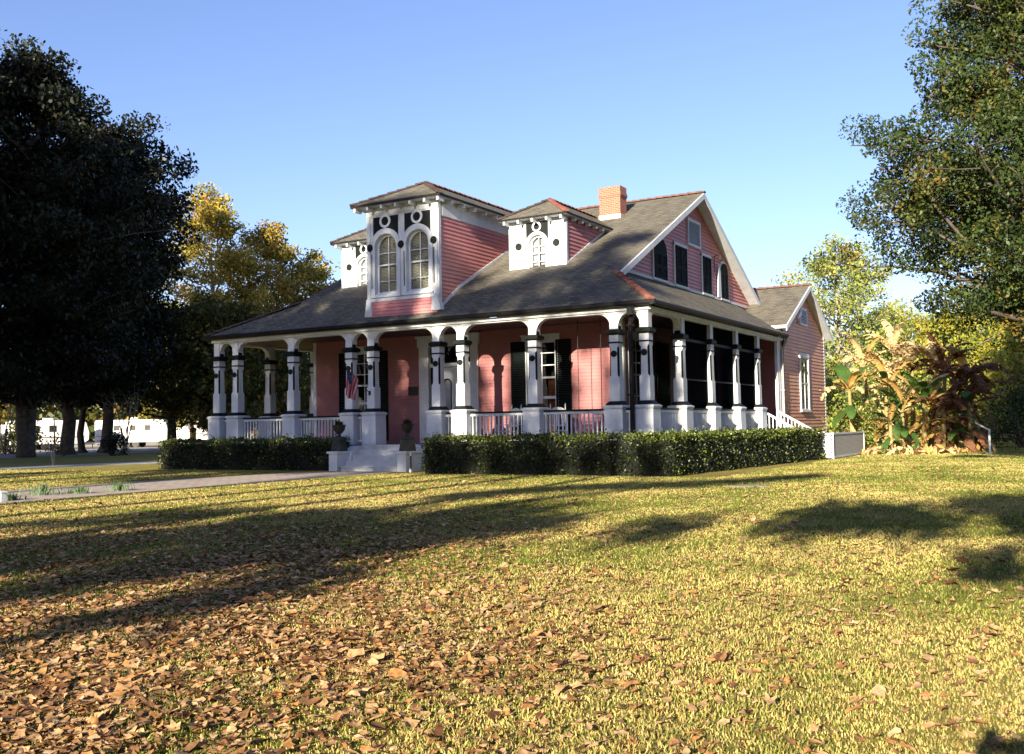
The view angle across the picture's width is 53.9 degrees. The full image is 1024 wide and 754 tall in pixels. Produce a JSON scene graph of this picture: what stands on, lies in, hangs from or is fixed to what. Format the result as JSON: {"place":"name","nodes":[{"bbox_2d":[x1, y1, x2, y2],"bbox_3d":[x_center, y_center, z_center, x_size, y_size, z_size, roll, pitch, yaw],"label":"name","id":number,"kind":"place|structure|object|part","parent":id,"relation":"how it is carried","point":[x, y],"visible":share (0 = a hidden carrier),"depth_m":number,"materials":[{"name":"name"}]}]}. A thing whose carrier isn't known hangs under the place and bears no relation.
{"place":"outdoors","nodes":[
{"label":"outdoors","id":0,"kind":"place"},
{"bbox_2d":[0,446,160,457],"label":"road","id":1,"kind":"structure","parent":0,"point":[139,449],"depth_m":80.24,"materials":[{"name":"grey asphalt"}]},
{"bbox_2d":[0,396,14,454],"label":"crape myrtle","id":2,"kind":"object","parent":1,"relation":"on","point":[4,451],"visible":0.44,"depth_m":74.91,"materials":[{"name":"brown plant"}]},
{"bbox_2d":[6,418,94,449],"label":"travel trailer","id":3,"kind":"object","parent":1,"relation":"on","point":[46,425],"visible":0.46,"depth_m":97.12,"materials":[{"name":"metal"}]},
{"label":"window","id":4,"kind":"part","parent":3,"relation":"part of","materials":[{"name":"glass"}]},
{"bbox_2d":[189,425,196,438],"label":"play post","id":5,"kind":"object","parent":1,"relation":"on","point":[191,433],"visible":0.28,"depth_m":89.29,"materials":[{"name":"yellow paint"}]},
{"bbox_2d":[11,442,188,448],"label":"gravel lot","id":6,"kind":"structure","parent":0,"point":[97,445],"depth_m":137.98,"materials":[{"name":"grey gravel"}]},
{"bbox_2d":[1,425,5,432],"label":"travel trailer","id":7,"kind":"object","parent":6,"relation":"on","point":[2,428],"visible":0.01,"depth_m":133.03,"materials":[{"name":"metal"}]},
{"bbox_2d":[95,418,166,446],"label":"travel trailer","id":8,"kind":"object","parent":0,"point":[142,432],"visible":0.62,"depth_m":103.62,"materials":[{"name":"metal"}]},
{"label":"window","id":9,"kind":"part","parent":8,"relation":"part of","materials":[{"name":"glass"}]},
{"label":"window","id":10,"kind":"part","parent":8,"relation":"part of","materials":[{"name":"glass"}]},
{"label":"window","id":11,"kind":"part","parent":8,"relation":"part of","materials":[{"name":"glass"}]},
{"bbox_2d":[0,471,392,503],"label":"brick path","id":12,"kind":"structure","parent":0,"point":[141,486],"depth_m":28.83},
{"bbox_2d":[0,491,6,501],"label":"garden marker","id":13,"kind":"object","parent":12,"relation":"on","point":[3,496],"visible":1,"depth_m":22.34,"materials":[{"name":"white paint"}]},
{"bbox_2d":[7,492,26,500],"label":"bulb tuft","id":14,"kind":"object","parent":12,"relation":"on","point":[10,496],"visible":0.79,"depth_m":22.75,"materials":[{"name":"green plant"}]},
{"bbox_2d":[18,481,62,495],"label":"bulb tuft","id":15,"kind":"object","parent":12,"relation":"on","point":[42,490],"visible":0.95,"depth_m":24.55,"materials":[{"name":"green plant"}]},
{"bbox_2d":[58,485,91,493],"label":"bulb tuft","id":16,"kind":"object","parent":12,"relation":"on","point":[78,490],"visible":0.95,"depth_m":24.80,"materials":[{"name":"green plant"}]},
{"bbox_2d":[101,481,134,490],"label":"bulb tuft","id":17,"kind":"object","parent":12,"relation":"on","point":[120,487],"visible":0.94,"depth_m":25.76,"materials":[{"name":"green plant"}]},
{"bbox_2d":[0,428,1023,753],"bbox_3d":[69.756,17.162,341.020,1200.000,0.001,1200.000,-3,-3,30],"label":"lawn","id":18,"kind":"structure","parent":0,"point":[102,458],"depth_m":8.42,"materials":[{"name":"green plant"}]},
{"bbox_2d":[0,426,38,453],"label":"shrub","id":19,"kind":"object","parent":18,"relation":"on","point":[13,446],"visible":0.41,"depth_m":78.50,"materials":[{"name":"green plant"}]},
{"bbox_2d":[6,395,44,448],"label":"ivy trunk","id":20,"kind":"object","parent":18,"relation":"on","point":[37,431],"visible":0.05,"depth_m":82.47,"materials":[{"name":"green plant"}]},
{"bbox_2d":[39,395,102,452],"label":"dark tree","id":21,"kind":"object","parent":18,"relation":"on","point":[80,436],"visible":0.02,"depth_m":78.88,"materials":[{"name":"brown plant"}]},
{"bbox_2d":[0,461,157,468],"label":"footpath","id":22,"kind":"structure","parent":18,"relation":"on","point":[97,464],"depth_m":47.48,"materials":[{"name":"concrete"}]},
{"bbox_2d":[37,415,67,465],"bbox_3d":[-21.702,3.005,47.768,1.468,2.416,1.062,0,-3,-10],"label":"staked sapling","id":23,"kind":"object","parent":22,"relation":"on","point":[54,450],"visible":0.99,"depth_m":47.67,"materials":[{"name":"green plant"}]},
{"bbox_2d":[0,29,201,457],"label":"live oak","id":24,"kind":"object","parent":18,"relation":"on","point":[41,98],"visible":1,"depth_m":65.13,"materials":[{"name":"green plant"}]},
{"bbox_2d":[0,143,213,454],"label":"live oak","id":25,"kind":"object","parent":18,"relation":"on","point":[156,349],"visible":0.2,"depth_m":72.43,"materials":[{"name":"green plant"}]},
{"bbox_2d":[15,107,203,452],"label":"live oak","id":26,"kind":"object","parent":18,"relation":"on","point":[168,260],"visible":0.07,"depth_m":77.82,"materials":[{"name":"green plant"}]},
{"bbox_2d":[97,431,129,455],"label":"shrub","id":27,"kind":"object","parent":18,"relation":"on","point":[114,443],"visible":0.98,"depth_m":66.55,"materials":[{"name":"green plant"}]},
{"bbox_2d":[95,377,146,452],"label":"crape myrtle","id":28,"kind":"object","parent":18,"relation":"on","point":[127,428],"visible":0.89,"depth_m":70.80,"materials":[{"name":"brown plant"}]},
{"bbox_2d":[0,387,306,440],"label":"distant wood","id":29,"kind":"object","parent":18,"relation":"on","point":[93,415],"visible":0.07,"depth_m":161.86,"materials":[{"name":"green plant"}]},
{"bbox_2d":[127,301,204,429],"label":"autumn tree","id":30,"kind":"object","parent":18,"relation":"on","point":[146,417],"visible":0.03,"depth_m":109.59,"materials":[{"name":"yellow plant"}]},
{"bbox_2d":[114,302,246,443],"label":"dark tree","id":31,"kind":"object","parent":18,"relation":"on","point":[160,404],"visible":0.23,"depth_m":81.44,"materials":[{"name":"green plant"}]},
{"bbox_2d":[176,422,207,439],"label":"travel trailer","id":32,"kind":"object","parent":18,"relation":"on","point":[199,434],"visible":0.09,"depth_m":121.34,"materials":[{"name":"metal"}]},
{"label":"door","id":33,"kind":"part","parent":32,"relation":"part of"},
{"bbox_2d":[157,182,278,406],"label":"autumn tree","id":34,"kind":"object","parent":18,"relation":"on","point":[214,218],"visible":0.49,"depth_m":98.79,"materials":[{"name":"yellow plant"}]},
{"bbox_2d":[144,289,307,432],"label":"dark tree","id":35,"kind":"object","parent":18,"relation":"on","point":[212,314],"visible":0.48,"depth_m":78.98,"materials":[{"name":"green plant"}]},
{"bbox_2d":[157,433,350,470],"bbox_3d":[-10.121,2.869,38.876,9.409,1.445,1.484,-3,-3,30],"label":"hedge","id":36,"kind":"object","parent":18,"relation":"on","point":[276,453],"visible":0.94,"depth_m":38.37,"materials":[{"name":"green plant"}]},
{"bbox_2d":[194,219,322,409],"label":"autumn tree","id":37,"kind":"object","parent":18,"relation":"on","point":[269,250],"visible":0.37,"depth_m":104.47,"materials":[{"name":"yellow plant"}]},
{"bbox_2d":[228,346,310,431],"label":"dark tree","id":38,"kind":"object","parent":18,"relation":"on","point":[305,391],"visible":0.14,"depth_m":83.38,"materials":[{"name":"green plant"}]},
{"bbox_2d":[268,248,340,409],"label":"autumn tree","id":39,"kind":"object","parent":18,"relation":"on","point":[323,277],"visible":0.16,"depth_m":109.30,"materials":[{"name":"yellow plant"}]},
{"bbox_2d":[409,452,412,471],"bbox_3d":[-3.399,2.861,33.834,0.080,0.680,0.080,-3,-3,30],"label":"path light","id":40,"kind":"object","parent":18,"relation":"on","point":[410,469],"visible":1,"depth_m":33.81,"materials":[{"name":"metal"}]},
{"bbox_2d":[0,454,1023,753],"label":"fallen leaves","id":41,"kind":"object","parent":18,"relation":"on","point":[100,700],"visible":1,"depth_m":7.03,"materials":[{"name":"beige plant"}]},
{"bbox_2d":[201,180,833,471],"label":"house","id":42,"kind":"structure","parent":18,"relation":"on","point":[698,330],"depth_m":38.00,"materials":[{"name":"paint"}]},
{"bbox_2d":[330,420,347,450],"bbox_3d":[-6.200,2.098,36.180,0.500,1.130,0.492,-3,-3,30],"label":"planter urn","id":43,"kind":"object","parent":42,"relation":"on","point":[339,443],"visible":0.99,"depth_m":36.04,"materials":[{"name":"stone"}]},
{"bbox_2d":[344,365,370,399],"bbox_3d":[-5.654,0.221,36.886,0.168,1.290,1.458,-3,-3,30],"label":"flag","id":44,"kind":"object","parent":42,"relation":"attached to","point":[351,384],"visible":1,"depth_m":36.59,"materials":[{"name":"fabric"}]},
{"bbox_2d":[357,346,367,409],"bbox_3d":[-6.083,0.718,41.426,1.680,3.940,0.210,-3,-3,30],"label":"window","id":45,"kind":"structure","parent":42,"relation":"in","point":[363,351],"depth_m":41.49,"materials":[{"name":"white paint"}]},
{"bbox_2d":[399,419,416,450],"bbox_3d":[-3.595,1.974,34.657,0.500,1.139,0.492,-3,-3,30],"label":"planter urn","id":46,"kind":"object","parent":42,"relation":"on","point":[407,441],"visible":1,"depth_m":34.52,"materials":[{"name":"stone"}]},
{"bbox_2d":[408,387,417,394],"bbox_3d":[-3.933,0.557,40.109,0.470,0.340,0.033,-3,-3,30],"label":"plaque","id":47,"kind":"object","parent":42,"relation":"attached to","point":[412,390],"visible":1,"depth_m":40.10,"materials":[{"name":"metal"}]},
{"bbox_2d":[415,332,480,442],"bbox_3d":[-2.452,0.452,39.290,2.980,4.200,0.320,-3,-3,30],"label":"front door","id":48,"kind":"structure","parent":42,"relation":"in","point":[450,371],"depth_m":39.47,"materials":[{"name":"white paint"}]},
{"bbox_2d":[497,404,522,440],"bbox_3d":[-0.116,1.649,35.782,1.109,1.351,0.670,1,-4,-40],"label":"rocking chair","id":49,"kind":"object","parent":42,"relation":"on","point":[514,409],"visible":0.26,"depth_m":35.88,"materials":[{"name":"white paint"}]},
{"bbox_2d":[520,333,560,434],"bbox_3d":[1.152,0.394,37.329,1.680,3.940,0.440,-3,-3,30],"label":"window","id":50,"kind":"structure","parent":42,"relation":"in","point":[551,337],"depth_m":37.32,"materials":[{"name":"white paint"}]},
{"bbox_2d":[549,403,566,440],"bbox_3d":[1.605,1.581,35.004,0.670,1.351,1.109,-1,-3,2],"label":"rocking chair","id":51,"kind":"object","parent":42,"relation":"on","point":[559,408],"visible":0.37,"depth_m":35.27,"materials":[{"name":"white paint"}]},
{"bbox_2d":[577,318,603,431],"bbox_3d":[2.706,-0.065,34.847,0.940,3.900,0.660,-3,-3,30],"label":"porch swing","id":52,"kind":"object","parent":42,"relation":"hanging from","point":[595,421],"visible":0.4,"depth_m":34.92,"materials":[{"name":"pink paint"}]},
{"bbox_2d":[627,331,639,404],"bbox_3d":[4.557,0.328,36.634,0.160,3.890,1.800,-3,-3,30],"label":"window","id":53,"kind":"structure","parent":42,"relation":"in","point":[635,335],"depth_m":36.63,"materials":[{"name":"white paint"}]},
{"bbox_2d":[652,239,669,283],"bbox_3d":[5.718,-4.593,38.827,0.090,1.835,1.560,-3,-3,30],"label":"gable window","id":54,"kind":"structure","parent":42,"relation":"in","point":[660,250],"depth_m":38.74,"materials":[{"name":"white paint"}]},
{"bbox_2d":[673,241,689,289],"bbox_3d":[6.838,-4.500,40.736,0.090,1.800,1.530,-3,-3,30],"label":"gable window","id":55,"kind":"structure","parent":42,"relation":"in","point":[677,246],"depth_m":40.63,"materials":[{"name":"white paint"}]},
{"bbox_2d":[701,252,712,296],"bbox_3d":[8.393,-4.395,43.387,0.090,1.800,1.280,-3,-3,30],"label":"gable window","id":56,"kind":"structure","parent":42,"relation":"in","point":[704,273],"depth_m":43.26,"materials":[{"name":"black paint"}]},
{"bbox_2d":[720,261,729,301],"bbox_3d":[9.556,-4.314,45.370,0.090,1.796,1.180,-3,-3,30],"label":"gable window","id":57,"kind":"structure","parent":42,"relation":"in","point":[723,268],"depth_m":45.29,"materials":[{"name":"black paint"}]},
{"bbox_2d":[798,353,811,411],"bbox_3d":[14.235,0.283,48.939,0.100,2.830,1.800,-3,-3,30],"label":"window","id":58,"kind":"structure","parent":42,"relation":"in","point":[803,406],"depth_m":48.93,"materials":[{"name":"white paint"}]},
{"bbox_2d":[419,425,825,475],"bbox_3d":[4.622,2.486,36.078,9.921,1.439,13.887,-3,-3,30],"label":"hedge","id":59,"kind":"object","parent":18,"relation":"on","point":[683,452],"visible":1,"depth_m":30.88,"materials":[{"name":"green plant"}]},
{"bbox_2d":[731,485,768,486],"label":"stone slab","id":60,"kind":"structure","parent":18,"relation":"on","point":[749,485],"depth_m":23.33,"materials":[{"name":"grey stone"}]},
{"bbox_2d":[821,431,864,458],"bbox_3d":[13.833,2.807,42.333,0.720,1.050,6.025,-3,-3,30],"label":"lattice fence","id":61,"kind":"object","parent":18,"relation":"on","point":[840,444],"visible":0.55,"depth_m":41.15,"materials":[{"name":"white paint"}]},
{"bbox_2d":[771,233,916,431],"bbox_3d":[20.201,-2.332,63.085,9.458,13.165,9.916,-3,-3,30],"label":"tree","id":62,"kind":"object","parent":18,"relation":"on","point":[842,305],"visible":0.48,"depth_m":61.88,"materials":[{"name":"green plant"}]},
{"bbox_2d":[820,364,880,433],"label":"banana plant","id":63,"kind":"object","parent":18,"relation":"on","point":[848,380],"visible":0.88,"depth_m":46.38,"materials":[{"name":"green plant"}]},
{"bbox_2d":[810,392,893,446],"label":"bush","id":64,"kind":"object","parent":18,"relation":"on","point":[866,427],"visible":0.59,"depth_m":47.43,"materials":[{"name":"green plant"}]},
{"bbox_2d":[826,351,891,445],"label":"bush","id":65,"kind":"object","parent":18,"relation":"on","point":[845,402],"visible":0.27,"depth_m":54.65,"materials":[{"name":"green plant"}]},
{"bbox_2d":[842,335,905,445],"bbox_3d":[17.314,0.778,48.416,2.888,5.606,3.040,-3,-3,30],"label":"banana plant","id":66,"kind":"object","parent":18,"relation":"on","point":[851,356],"visible":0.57,"depth_m":48.75,"materials":[{"name":"beige plant"}]},
{"bbox_2d":[856,350,919,445],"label":"banana plant","id":67,"kind":"object","parent":18,"relation":"on","point":[884,374],"visible":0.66,"depth_m":46.92,"materials":[{"name":"beige plant"}]},
{"bbox_2d":[827,295,955,434],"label":"tree","id":68,"kind":"object","parent":18,"relation":"on","point":[893,304],"visible":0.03,"depth_m":72.66,"materials":[{"name":"green plant"}]},
{"bbox_2d":[864,319,920,444],"bbox_3d":[19.287,0.294,50.114,2.992,6.669,3.317,-3,-3,30],"label":"banana plant","id":69,"kind":"object","parent":18,"relation":"on","point":[892,341],"visible":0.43,"depth_m":50.27,"materials":[{"name":"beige plant"}]},
{"bbox_2d":[871,399,915,452],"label":"banana plant","id":70,"kind":"object","parent":18,"relation":"on","point":[889,433],"visible":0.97,"depth_m":44.31,"materials":[{"name":"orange plant"}]},
{"bbox_2d":[872,339,934,446],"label":"banana plant","id":71,"kind":"object","parent":18,"relation":"on","point":[914,355],"visible":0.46,"depth_m":48.31,"materials":[{"name":"beige plant"}]},
{"bbox_2d":[874,375,935,448],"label":"banana plant","id":72,"kind":"object","parent":18,"relation":"on","point":[899,428],"visible":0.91,"depth_m":44.68,"materials":[{"name":"orange plant"}]},
{"bbox_2d":[801,0,1023,343],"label":"water oak","id":73,"kind":"object","parent":18,"relation":"on","point":[986,189],"visible":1,"depth_m":27.33,"materials":[{"name":"green plant"}]},
{"bbox_2d":[858,444,986,454],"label":"banana litter","id":74,"kind":"object","parent":18,"relation":"on","point":[908,450],"visible":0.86,"depth_m":43.60,"materials":[{"name":"beige plant"}]},
{"bbox_2d":[891,372,954,447],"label":"banana plant","id":75,"kind":"object","parent":18,"relation":"on","point":[926,388],"visible":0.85,"depth_m":44.60,"materials":[{"name":"beige plant"}]},
{"bbox_2d":[825,349,1020,432],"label":"distant wood","id":76,"kind":"object","parent":18,"relation":"on","point":[828,419],"depth_m":111.75,"materials":[{"name":"green plant"}]},
{"bbox_2d":[857,308,1022,440],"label":"tree","id":77,"kind":"object","parent":18,"relation":"on","point":[944,339],"visible":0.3,"depth_m":64.86,"materials":[{"name":"green plant"}]},
{"bbox_2d":[904,339,975,447],"bbox_3d":[20.178,0.787,47.781,3.075,5.436,2.602,0,-3,-17],"label":"banana plant","id":78,"kind":"object","parent":18,"relation":"on","point":[931,354],"visible":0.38,"depth_m":47.82,"materials":[{"name":"beige plant"}]},
{"bbox_2d":[912,381,979,449],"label":"banana plant","id":79,"kind":"object","parent":18,"relation":"on","point":[958,405],"visible":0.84,"depth_m":44.39,"materials":[{"name":"brown plant"}]},
{"bbox_2d":[910,331,982,444],"bbox_3d":[20.407,0.635,47.064,2.902,5.647,2.946,-1,-3,-8],"label":"banana plant","id":80,"kind":"object","parent":18,"relation":"on","point":[941,356],"visible":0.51,"depth_m":46.97,"materials":[{"name":"orange plant"}]},
{"bbox_2d":[922,343,992,447],"bbox_3d":[20.306,0.960,45.751,3.188,5.113,3.446,-3,-3,30],"label":"banana plant","id":81,"kind":"object","parent":18,"relation":"on","point":[953,380],"visible":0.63,"depth_m":45.48,"materials":[{"name":"brown plant"}]},
{"bbox_2d":[924,346,1013,441],"bbox_3d":[21.229,1.012,46.940,3.971,4.850,3.360,-3,-3,30],"label":"banana plant","id":82,"kind":"object","parent":18,"relation":"on","point":[981,378],"visible":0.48,"depth_m":46.59,"materials":[{"name":"orange plant"}]},
{"bbox_2d":[928,380,1014,452],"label":"banana plant","id":83,"kind":"object","parent":18,"relation":"on","point":[970,393],"visible":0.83,"depth_m":44.23,"materials":[{"name":"brown plant"}]},
{"bbox_2d":[926,397,1023,446],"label":"bush","id":84,"kind":"object","parent":18,"relation":"on","point":[988,421],"visible":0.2,"depth_m":53.70,"materials":[{"name":"green plant"}]},
{"bbox_2d":[975,422,994,453],"bbox_3d":[19.934,2.564,42.554,0.730,1.351,0.393,-3,-3,30],"label":"bent pipe","id":85,"kind":"object","parent":18,"relation":"on","point":[989,438],"visible":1,"depth_m":42.39,"materials":[{"name":"silver metal"}]},
{"bbox_2d":[947,311,1023,436],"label":"tree","id":86,"kind":"object","parent":18,"relation":"on","point":[977,328],"visible":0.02,"depth_m":73.84,"materials":[{"name":"green plant"}]},
{"bbox_2d":[970,315,1023,425],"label":"tree","id":87,"kind":"object","parent":18,"relation":"on","point":[1018,345],"visible":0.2,"depth_m":68.67,"materials":[{"name":"green plant"}]},
{"bbox_2d":[982,374,1023,447],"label":"bush","id":88,"kind":"object","parent":18,"relation":"on","point":[1018,441],"visible":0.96,"depth_m":49.66,"materials":[{"name":"green plant"}]},
{"bbox_2d":[0,0,1023,410],"label":"sky","id":89,"kind":"structure","parent":0,"point":[300,112],"materials":[{"name":"blue"}]}
]}

